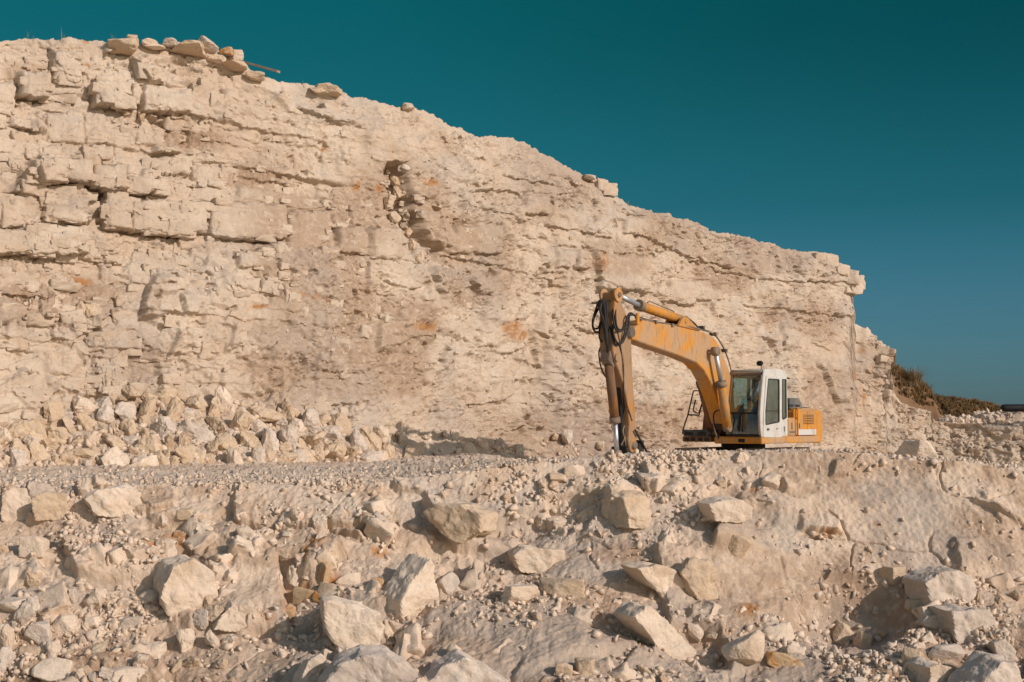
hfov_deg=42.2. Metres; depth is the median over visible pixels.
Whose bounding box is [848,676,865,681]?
rock
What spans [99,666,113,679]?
rock
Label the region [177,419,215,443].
rock
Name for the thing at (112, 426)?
rock
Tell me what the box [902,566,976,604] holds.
rock
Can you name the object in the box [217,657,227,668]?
rock
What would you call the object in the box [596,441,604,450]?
rock
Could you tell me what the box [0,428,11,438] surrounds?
rock
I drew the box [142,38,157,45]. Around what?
rock
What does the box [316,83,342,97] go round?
rock
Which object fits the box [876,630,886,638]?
rock
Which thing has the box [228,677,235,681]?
rock
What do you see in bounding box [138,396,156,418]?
rock
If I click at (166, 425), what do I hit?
rock
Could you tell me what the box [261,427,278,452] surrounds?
rock
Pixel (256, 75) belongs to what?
rock
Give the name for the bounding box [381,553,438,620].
rock
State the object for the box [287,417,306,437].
rock
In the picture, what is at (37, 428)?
rock
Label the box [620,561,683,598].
rock
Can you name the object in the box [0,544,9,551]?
rock
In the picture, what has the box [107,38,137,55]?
rock
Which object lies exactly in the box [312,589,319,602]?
rock
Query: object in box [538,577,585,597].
rock
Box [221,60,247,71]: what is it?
rock
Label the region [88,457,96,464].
rock
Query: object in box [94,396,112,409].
rock
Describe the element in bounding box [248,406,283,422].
rock
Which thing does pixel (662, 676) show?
rock
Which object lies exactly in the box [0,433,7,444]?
rock
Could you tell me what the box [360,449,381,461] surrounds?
rock
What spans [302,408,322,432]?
rock
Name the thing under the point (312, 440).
rock
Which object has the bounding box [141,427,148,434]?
rock
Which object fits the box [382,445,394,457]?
rock
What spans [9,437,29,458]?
rock
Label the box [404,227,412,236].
rock
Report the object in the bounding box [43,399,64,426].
rock
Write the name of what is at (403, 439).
rock
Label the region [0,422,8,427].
rock
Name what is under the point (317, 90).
rock
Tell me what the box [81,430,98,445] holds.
rock
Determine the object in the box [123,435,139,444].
rock
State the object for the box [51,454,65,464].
rock
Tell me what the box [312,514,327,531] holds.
rock
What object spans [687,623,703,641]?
rock
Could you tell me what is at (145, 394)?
rock
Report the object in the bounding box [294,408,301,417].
rock
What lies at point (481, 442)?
rock
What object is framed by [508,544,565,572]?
rock
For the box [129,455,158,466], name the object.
rock
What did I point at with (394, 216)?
rock
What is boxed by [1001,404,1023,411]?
pipe
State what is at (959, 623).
rock
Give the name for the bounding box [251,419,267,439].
rock
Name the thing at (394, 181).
rock
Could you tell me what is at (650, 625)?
rock
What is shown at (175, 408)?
rock
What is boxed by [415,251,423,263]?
rock
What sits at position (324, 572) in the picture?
rock
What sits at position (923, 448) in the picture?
rock
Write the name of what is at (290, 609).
rock
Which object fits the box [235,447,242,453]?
rock
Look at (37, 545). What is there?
rock
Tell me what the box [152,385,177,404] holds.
rock
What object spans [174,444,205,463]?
rock
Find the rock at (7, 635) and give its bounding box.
[0,624,14,648]
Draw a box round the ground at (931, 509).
[0,448,1023,681]
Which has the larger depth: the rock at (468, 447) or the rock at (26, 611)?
the rock at (468, 447)
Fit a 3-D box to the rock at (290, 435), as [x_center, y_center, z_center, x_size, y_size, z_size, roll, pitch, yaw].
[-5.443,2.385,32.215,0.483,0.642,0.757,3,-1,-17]
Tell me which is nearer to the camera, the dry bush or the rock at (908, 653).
the rock at (908, 653)
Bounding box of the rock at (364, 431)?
[359,426,369,437]
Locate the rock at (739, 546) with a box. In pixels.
[728,534,751,558]
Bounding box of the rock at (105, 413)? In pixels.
[96,403,117,423]
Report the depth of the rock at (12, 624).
18.11 m
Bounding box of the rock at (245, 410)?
[235,407,255,421]
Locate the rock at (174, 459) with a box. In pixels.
[170,455,179,464]
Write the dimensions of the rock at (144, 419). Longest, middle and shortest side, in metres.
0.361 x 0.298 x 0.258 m
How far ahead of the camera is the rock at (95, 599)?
18.52 m
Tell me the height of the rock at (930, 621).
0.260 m
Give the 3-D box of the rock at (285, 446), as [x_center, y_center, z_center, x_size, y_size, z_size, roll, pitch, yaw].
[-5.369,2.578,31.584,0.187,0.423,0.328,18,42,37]
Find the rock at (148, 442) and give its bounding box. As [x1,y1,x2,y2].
[134,432,162,453]
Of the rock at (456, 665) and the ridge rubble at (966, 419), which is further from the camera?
the ridge rubble at (966, 419)
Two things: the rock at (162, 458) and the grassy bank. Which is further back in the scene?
the grassy bank
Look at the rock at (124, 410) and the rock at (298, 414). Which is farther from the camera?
the rock at (298, 414)
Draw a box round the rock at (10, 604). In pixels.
[0,596,26,611]
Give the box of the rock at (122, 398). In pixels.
[117,394,127,400]
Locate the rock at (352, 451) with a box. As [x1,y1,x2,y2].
[345,445,357,456]
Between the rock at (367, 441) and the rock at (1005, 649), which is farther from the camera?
the rock at (367, 441)
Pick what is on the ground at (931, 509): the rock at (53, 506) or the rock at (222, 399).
the rock at (53, 506)
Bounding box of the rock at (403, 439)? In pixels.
[398,434,408,445]
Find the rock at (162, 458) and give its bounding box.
[154,450,169,464]
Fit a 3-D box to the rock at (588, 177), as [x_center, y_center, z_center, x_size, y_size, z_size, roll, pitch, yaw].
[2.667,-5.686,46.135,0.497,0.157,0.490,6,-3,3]
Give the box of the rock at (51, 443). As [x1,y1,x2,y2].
[40,438,59,450]
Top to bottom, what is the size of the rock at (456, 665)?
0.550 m
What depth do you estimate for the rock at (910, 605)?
18.74 m
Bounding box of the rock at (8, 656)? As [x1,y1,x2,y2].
[0,646,16,672]
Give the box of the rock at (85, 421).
[77,413,97,430]
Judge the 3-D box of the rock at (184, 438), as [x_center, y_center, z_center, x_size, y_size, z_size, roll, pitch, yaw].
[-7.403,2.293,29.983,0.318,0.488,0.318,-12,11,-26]
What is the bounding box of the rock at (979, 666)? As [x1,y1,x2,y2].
[947,650,1021,681]
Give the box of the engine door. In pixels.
[797,411,815,434]
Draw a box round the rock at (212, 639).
[204,629,219,647]
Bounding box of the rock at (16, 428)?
[7,419,30,437]
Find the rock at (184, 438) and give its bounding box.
[178,432,191,445]
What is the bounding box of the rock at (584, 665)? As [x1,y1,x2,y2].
[574,657,594,675]
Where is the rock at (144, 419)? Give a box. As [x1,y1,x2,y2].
[139,414,150,427]
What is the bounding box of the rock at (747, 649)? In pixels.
[721,630,764,664]
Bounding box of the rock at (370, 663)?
[316,644,418,681]
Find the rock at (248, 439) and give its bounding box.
[238,430,261,448]
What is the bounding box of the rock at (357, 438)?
[350,429,367,451]
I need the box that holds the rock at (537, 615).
[532,611,541,620]
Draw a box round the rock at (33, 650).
[18,646,45,657]
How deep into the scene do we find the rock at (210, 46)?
35.15 m
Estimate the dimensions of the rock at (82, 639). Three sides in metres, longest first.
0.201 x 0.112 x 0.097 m
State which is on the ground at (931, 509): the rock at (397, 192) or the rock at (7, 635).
the rock at (7, 635)
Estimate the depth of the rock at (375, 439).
34.68 m
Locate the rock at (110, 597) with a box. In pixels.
[106,594,116,600]
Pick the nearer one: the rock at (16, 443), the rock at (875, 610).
the rock at (875, 610)
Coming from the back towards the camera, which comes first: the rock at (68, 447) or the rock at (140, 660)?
the rock at (68, 447)
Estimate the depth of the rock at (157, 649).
17.83 m
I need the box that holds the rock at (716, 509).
[698,495,752,523]
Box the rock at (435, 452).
[433,450,440,455]
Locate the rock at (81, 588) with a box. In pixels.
[77,584,84,592]
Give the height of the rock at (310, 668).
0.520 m
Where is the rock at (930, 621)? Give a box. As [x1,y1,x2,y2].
[915,614,938,629]
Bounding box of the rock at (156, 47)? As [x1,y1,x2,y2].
[144,44,165,49]
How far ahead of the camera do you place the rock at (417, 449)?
35.47 m
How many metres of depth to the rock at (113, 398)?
30.78 m
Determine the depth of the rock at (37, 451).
28.22 m
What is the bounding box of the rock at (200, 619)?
[193,609,208,629]
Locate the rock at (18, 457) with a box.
[8,447,27,466]
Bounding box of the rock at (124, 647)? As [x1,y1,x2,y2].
[122,643,127,652]
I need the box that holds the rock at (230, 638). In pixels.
[224,634,235,642]
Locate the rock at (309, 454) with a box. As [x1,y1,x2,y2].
[303,447,317,462]
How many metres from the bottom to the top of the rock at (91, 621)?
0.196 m
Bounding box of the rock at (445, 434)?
[443,430,447,437]
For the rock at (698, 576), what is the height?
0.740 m
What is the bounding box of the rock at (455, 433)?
[451,428,458,440]
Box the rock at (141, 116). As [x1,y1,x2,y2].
[138,112,145,120]
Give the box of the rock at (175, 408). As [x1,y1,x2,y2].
[166,397,184,421]
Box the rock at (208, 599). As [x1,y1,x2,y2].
[203,595,213,607]
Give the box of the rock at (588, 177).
[583,174,595,179]
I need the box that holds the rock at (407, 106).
[402,103,413,109]
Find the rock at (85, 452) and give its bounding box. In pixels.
[73,448,99,457]
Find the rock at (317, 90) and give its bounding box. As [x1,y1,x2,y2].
[309,87,325,93]
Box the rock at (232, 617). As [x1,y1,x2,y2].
[212,598,256,631]
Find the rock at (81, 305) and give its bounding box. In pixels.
[76,301,85,313]
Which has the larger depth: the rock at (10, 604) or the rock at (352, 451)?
the rock at (352, 451)
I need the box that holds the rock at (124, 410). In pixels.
[114,401,135,419]
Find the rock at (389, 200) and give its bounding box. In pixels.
[383,194,396,210]
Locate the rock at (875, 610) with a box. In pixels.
[872,606,878,614]
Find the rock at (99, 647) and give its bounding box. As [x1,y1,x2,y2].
[89,640,107,653]
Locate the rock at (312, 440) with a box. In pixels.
[301,431,326,446]
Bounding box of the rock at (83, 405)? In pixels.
[72,396,95,415]
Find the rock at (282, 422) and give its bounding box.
[273,417,287,427]
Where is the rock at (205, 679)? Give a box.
[202,676,211,681]
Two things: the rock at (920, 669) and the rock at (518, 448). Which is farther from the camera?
the rock at (518, 448)
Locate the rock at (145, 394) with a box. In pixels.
[141,392,157,399]
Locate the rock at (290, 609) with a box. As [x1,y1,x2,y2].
[286,603,295,620]
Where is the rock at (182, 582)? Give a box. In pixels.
[152,554,217,616]
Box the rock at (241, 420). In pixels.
[229,410,251,430]
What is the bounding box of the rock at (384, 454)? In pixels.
[380,450,387,460]
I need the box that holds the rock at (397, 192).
[392,186,403,200]
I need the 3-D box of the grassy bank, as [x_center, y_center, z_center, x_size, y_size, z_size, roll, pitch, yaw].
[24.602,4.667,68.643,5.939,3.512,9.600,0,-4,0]
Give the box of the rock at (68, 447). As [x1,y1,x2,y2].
[65,445,73,451]
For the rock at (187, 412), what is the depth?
31.07 m
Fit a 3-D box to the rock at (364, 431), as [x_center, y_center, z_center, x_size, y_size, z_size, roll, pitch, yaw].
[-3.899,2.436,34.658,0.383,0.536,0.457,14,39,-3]
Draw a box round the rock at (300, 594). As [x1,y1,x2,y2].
[292,586,314,604]
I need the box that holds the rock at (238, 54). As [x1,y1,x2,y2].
[229,49,243,60]
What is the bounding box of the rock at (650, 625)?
[612,601,696,659]
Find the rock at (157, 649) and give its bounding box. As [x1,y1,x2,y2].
[146,641,166,658]
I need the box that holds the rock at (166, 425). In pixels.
[155,416,176,438]
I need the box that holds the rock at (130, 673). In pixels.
[110,666,146,681]
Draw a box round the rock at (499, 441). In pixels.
[495,437,504,445]
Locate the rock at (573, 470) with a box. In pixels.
[564,465,584,476]
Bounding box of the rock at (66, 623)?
[51,613,78,637]
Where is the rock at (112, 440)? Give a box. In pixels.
[105,434,125,448]
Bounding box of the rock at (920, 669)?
[905,656,953,681]
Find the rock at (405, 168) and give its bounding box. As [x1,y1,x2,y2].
[401,164,410,172]
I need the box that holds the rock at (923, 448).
[894,440,937,457]
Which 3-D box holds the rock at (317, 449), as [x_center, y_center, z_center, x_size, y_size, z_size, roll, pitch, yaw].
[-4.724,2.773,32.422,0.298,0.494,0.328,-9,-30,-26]
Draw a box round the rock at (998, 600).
[995,597,1000,603]
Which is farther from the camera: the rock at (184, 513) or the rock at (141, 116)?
the rock at (141, 116)
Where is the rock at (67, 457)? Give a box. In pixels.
[60,449,82,464]
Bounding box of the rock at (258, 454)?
[250,447,265,462]
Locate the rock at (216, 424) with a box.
[205,416,225,432]
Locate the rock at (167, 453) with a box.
[163,448,171,456]
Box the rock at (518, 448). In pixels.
[511,443,523,457]
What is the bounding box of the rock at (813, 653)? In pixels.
[810,650,818,658]
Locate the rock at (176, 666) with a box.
[170,659,182,672]
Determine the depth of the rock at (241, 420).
31.34 m
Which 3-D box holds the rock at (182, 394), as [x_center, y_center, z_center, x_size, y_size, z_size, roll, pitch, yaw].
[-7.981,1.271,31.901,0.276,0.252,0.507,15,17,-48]
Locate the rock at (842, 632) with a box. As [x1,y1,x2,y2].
[833,620,854,644]
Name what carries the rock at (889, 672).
on the ground at (931, 509)
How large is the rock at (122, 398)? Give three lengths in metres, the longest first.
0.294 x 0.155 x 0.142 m
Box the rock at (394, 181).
[390,175,399,186]
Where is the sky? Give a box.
[0,0,1023,404]
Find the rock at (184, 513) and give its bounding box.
[176,508,193,519]
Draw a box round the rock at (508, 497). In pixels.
[502,494,514,501]
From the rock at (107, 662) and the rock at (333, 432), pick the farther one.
the rock at (333, 432)
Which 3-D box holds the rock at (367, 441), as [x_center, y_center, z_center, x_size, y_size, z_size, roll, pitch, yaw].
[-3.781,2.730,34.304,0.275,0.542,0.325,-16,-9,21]
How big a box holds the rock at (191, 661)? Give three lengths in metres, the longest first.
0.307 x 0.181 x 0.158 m
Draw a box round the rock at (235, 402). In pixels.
[233,399,238,407]
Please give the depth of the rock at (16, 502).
20.03 m
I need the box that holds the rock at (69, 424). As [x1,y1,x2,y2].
[61,416,75,433]
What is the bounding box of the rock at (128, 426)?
[119,419,136,435]
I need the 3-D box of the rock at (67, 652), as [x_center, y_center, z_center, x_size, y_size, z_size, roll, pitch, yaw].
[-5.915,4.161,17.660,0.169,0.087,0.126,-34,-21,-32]
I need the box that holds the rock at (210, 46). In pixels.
[198,35,218,52]
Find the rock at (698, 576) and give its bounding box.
[674,557,718,599]
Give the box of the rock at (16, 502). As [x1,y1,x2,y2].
[0,487,31,521]
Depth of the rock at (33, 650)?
17.65 m
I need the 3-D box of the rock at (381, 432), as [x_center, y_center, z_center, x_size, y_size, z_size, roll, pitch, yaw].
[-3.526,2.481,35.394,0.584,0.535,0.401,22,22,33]
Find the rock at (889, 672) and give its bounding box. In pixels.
[886,670,891,677]
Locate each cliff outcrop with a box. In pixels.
[0,44,1023,452]
[595,178,892,397]
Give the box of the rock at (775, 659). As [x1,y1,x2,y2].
[765,651,804,668]
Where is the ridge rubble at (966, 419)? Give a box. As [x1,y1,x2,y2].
[933,408,1023,425]
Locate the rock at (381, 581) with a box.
[371,577,384,586]
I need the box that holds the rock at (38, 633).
[24,620,51,645]
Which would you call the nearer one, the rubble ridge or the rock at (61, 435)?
the rock at (61, 435)
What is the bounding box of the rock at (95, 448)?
[90,446,100,453]
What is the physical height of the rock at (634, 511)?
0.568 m
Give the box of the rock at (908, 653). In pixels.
[901,647,921,664]
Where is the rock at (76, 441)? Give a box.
[68,438,82,445]
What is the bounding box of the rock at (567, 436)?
[561,429,572,444]
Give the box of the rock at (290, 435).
[278,426,298,449]
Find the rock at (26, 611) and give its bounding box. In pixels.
[12,595,39,625]
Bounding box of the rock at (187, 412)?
[180,407,198,419]
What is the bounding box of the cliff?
[0,37,1023,467]
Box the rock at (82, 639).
[77,636,86,645]
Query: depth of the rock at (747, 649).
17.09 m
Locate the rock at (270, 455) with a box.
[265,450,275,462]
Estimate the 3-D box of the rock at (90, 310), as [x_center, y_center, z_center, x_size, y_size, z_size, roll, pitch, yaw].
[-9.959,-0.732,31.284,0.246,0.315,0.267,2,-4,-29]
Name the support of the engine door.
in the excavator
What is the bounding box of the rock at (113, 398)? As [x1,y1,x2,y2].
[110,395,116,405]
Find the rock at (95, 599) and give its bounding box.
[83,588,106,609]
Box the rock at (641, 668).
[637,665,650,673]
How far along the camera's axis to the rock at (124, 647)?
17.51 m
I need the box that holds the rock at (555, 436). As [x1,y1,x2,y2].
[551,433,558,439]
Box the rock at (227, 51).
[219,46,232,55]
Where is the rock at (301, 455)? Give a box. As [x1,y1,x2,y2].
[290,449,306,462]
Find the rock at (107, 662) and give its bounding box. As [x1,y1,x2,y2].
[102,657,111,667]
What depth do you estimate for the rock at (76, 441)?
29.09 m
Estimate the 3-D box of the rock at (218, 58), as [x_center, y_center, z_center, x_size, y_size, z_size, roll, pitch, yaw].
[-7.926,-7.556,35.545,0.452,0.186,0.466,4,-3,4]
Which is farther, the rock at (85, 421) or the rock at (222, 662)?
the rock at (85, 421)
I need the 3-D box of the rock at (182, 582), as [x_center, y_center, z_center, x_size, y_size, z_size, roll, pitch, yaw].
[-4.624,3.526,18.791,0.846,0.955,0.879,2,-4,-26]
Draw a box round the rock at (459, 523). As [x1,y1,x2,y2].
[423,503,498,543]
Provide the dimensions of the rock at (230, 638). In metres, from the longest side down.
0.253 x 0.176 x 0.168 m
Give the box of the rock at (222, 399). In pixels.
[211,386,232,412]
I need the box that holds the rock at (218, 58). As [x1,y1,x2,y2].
[207,54,225,63]
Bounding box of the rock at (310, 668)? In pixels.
[292,653,326,681]
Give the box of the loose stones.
[0,445,1023,681]
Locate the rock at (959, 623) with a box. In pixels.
[929,603,997,644]
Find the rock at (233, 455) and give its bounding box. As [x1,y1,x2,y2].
[226,446,244,464]
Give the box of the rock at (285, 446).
[279,442,292,451]
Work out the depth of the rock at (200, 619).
18.18 m
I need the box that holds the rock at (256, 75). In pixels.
[245,71,264,80]
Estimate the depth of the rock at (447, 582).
18.98 m
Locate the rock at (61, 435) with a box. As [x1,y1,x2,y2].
[47,424,72,444]
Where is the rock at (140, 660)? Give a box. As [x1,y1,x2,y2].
[133,653,148,666]
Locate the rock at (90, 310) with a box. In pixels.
[85,303,95,316]
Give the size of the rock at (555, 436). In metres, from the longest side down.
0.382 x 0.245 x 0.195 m
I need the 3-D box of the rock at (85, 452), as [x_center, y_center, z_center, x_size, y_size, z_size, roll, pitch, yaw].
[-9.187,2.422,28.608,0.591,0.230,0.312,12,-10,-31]
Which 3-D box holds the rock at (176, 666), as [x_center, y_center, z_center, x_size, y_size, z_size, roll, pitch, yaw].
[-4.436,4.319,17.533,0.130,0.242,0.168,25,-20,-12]
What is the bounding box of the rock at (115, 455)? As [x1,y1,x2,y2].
[101,445,129,465]
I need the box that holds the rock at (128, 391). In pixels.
[122,385,140,398]
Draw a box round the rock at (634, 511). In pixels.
[601,490,651,528]
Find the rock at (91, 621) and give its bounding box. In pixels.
[84,616,100,627]
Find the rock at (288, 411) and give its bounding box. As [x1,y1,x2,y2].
[281,398,295,424]
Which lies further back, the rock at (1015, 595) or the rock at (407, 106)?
the rock at (407, 106)
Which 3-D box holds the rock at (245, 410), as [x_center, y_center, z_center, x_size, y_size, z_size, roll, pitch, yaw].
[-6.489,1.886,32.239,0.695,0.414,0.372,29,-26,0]
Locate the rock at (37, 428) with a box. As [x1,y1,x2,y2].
[26,420,47,439]
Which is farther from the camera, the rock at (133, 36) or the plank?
the plank
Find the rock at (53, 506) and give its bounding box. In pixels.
[31,492,68,520]
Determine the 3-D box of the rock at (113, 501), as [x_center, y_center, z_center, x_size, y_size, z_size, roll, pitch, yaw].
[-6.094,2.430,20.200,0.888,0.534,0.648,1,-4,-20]
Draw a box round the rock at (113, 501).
[83,483,141,517]
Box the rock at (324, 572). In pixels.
[317,561,331,585]
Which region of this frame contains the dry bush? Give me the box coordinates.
[893,362,931,386]
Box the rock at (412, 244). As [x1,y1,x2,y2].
[409,238,416,250]
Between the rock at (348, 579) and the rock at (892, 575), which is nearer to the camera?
the rock at (348, 579)
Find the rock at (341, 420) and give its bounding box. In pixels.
[327,412,351,435]
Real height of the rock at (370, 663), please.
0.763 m
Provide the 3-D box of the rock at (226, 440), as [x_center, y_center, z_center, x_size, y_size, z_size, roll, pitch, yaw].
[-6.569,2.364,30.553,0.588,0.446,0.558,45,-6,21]
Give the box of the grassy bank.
[936,399,1003,415]
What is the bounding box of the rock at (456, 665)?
[423,649,508,681]
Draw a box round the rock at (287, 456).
[275,451,296,462]
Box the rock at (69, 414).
[65,411,72,417]
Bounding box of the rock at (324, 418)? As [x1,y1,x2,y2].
[319,413,331,425]
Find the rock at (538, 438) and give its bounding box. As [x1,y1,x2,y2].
[533,435,542,441]
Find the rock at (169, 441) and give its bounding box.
[164,433,174,451]
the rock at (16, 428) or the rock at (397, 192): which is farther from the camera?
the rock at (397, 192)
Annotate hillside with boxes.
[891,370,942,420]
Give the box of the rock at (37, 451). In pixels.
[26,443,48,462]
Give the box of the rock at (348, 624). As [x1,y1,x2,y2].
[319,595,384,648]
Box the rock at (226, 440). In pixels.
[216,432,237,450]
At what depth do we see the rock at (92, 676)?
17.05 m
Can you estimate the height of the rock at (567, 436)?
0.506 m
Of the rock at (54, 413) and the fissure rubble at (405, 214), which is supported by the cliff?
the fissure rubble at (405, 214)
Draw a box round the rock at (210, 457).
[205,453,213,462]
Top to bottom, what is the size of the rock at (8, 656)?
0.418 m
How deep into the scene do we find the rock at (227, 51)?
35.61 m
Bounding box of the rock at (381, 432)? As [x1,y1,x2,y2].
[373,424,388,444]
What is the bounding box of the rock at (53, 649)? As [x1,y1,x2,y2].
[46,641,61,657]
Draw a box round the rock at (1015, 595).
[1008,590,1020,600]
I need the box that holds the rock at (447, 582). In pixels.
[436,571,460,594]
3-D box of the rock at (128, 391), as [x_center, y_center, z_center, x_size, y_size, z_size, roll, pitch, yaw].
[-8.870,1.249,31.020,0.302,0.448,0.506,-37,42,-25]
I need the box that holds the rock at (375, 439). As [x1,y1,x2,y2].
[368,430,381,450]
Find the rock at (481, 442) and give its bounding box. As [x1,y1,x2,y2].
[475,437,488,449]
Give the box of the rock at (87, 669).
[83,665,91,673]
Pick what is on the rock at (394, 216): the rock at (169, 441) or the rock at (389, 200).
the rock at (389, 200)
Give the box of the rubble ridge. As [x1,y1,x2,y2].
[938,412,1023,425]
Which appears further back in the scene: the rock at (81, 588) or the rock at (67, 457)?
the rock at (67, 457)
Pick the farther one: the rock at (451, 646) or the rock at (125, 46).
the rock at (125, 46)
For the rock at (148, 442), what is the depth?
29.34 m
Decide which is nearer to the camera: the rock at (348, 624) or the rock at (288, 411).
the rock at (348, 624)
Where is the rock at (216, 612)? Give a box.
[208,604,224,621]
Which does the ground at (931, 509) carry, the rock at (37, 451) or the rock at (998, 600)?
the rock at (998, 600)
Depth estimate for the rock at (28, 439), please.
28.56 m
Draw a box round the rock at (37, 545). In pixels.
[18,536,49,557]
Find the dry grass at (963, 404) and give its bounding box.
[892,362,1001,416]
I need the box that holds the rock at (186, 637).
[176,628,195,652]
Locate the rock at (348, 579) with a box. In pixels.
[335,572,360,584]
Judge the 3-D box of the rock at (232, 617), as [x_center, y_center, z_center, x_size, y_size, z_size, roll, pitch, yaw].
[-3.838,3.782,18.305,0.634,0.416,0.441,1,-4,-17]
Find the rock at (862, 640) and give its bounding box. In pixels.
[852,630,871,648]
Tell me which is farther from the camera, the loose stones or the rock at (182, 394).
the rock at (182, 394)
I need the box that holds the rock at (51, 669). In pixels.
[31,657,72,681]
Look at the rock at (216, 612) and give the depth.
18.20 m
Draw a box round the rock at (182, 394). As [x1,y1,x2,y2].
[174,385,187,401]
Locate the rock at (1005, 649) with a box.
[987,639,1015,660]
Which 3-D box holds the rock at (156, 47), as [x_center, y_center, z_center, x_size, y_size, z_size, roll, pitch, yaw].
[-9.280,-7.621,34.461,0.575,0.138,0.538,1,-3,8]
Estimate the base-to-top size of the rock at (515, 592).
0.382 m
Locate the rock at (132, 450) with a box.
[127,446,139,454]
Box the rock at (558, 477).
[549,473,565,481]
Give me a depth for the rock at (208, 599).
18.49 m
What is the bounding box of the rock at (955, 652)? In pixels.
[928,644,964,661]
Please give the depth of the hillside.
61.86 m
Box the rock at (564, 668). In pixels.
[555,662,572,676]
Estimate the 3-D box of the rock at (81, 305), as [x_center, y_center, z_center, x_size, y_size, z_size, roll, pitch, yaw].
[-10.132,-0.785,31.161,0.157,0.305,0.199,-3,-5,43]
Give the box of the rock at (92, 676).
[88,672,95,681]
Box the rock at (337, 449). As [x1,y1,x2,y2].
[323,442,346,461]
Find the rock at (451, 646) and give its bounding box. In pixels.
[446,643,460,651]
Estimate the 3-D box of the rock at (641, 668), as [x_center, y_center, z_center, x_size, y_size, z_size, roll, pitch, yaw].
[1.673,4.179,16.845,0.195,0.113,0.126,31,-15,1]
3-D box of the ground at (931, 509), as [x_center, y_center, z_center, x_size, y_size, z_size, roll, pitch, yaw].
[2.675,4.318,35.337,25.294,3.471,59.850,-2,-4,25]
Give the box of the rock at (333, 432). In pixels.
[322,425,340,440]
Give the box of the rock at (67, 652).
[61,650,73,657]
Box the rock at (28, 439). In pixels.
[23,434,39,445]
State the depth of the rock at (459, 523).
19.43 m
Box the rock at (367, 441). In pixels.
[363,436,370,448]
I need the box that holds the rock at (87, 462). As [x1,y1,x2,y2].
[84,460,91,465]
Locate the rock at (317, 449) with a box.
[312,445,324,461]
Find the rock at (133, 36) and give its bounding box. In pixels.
[126,34,138,46]
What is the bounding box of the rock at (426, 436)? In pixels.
[422,433,431,439]
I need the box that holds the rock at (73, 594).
[68,588,77,603]
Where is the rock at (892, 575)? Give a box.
[878,565,905,585]
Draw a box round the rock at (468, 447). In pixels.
[462,442,479,453]
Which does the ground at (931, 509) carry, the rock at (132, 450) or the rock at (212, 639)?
the rock at (212, 639)
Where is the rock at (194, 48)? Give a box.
[168,40,206,57]
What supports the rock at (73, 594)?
on the ground at (931, 509)
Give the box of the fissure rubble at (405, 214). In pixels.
[384,164,430,260]
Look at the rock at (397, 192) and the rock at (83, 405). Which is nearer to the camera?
the rock at (83, 405)
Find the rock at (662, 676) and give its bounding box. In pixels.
[658,672,666,681]
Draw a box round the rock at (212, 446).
[206,439,218,454]
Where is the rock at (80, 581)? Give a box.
[76,578,85,585]
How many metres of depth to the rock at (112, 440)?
29.19 m
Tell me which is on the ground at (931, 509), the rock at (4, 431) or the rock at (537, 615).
the rock at (537, 615)
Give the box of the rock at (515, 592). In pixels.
[501,583,539,603]
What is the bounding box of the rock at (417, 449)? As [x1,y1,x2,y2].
[404,442,423,457]
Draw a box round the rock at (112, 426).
[110,423,115,434]
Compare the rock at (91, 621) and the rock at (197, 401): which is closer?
the rock at (91, 621)
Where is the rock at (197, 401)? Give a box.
[185,394,206,411]
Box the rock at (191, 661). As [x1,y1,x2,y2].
[182,656,200,667]
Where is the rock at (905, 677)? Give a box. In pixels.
[899,675,908,681]
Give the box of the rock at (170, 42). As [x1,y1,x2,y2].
[162,37,177,47]
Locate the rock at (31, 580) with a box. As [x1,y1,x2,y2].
[24,567,38,587]
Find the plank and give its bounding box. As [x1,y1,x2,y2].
[242,60,279,72]
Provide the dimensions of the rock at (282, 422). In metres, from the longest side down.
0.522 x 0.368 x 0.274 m
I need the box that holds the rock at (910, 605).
[904,599,922,611]
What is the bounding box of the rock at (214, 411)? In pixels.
[208,404,220,416]
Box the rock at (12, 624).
[9,621,15,627]
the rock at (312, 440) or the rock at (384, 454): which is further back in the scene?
the rock at (384, 454)
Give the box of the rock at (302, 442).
[298,438,307,448]
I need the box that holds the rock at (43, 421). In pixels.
[31,417,47,425]
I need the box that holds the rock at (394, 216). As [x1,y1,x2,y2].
[389,211,400,222]
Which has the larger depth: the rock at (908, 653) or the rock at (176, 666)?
the rock at (176, 666)
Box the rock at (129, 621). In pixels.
[118,616,143,628]
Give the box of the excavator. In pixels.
[591,288,821,453]

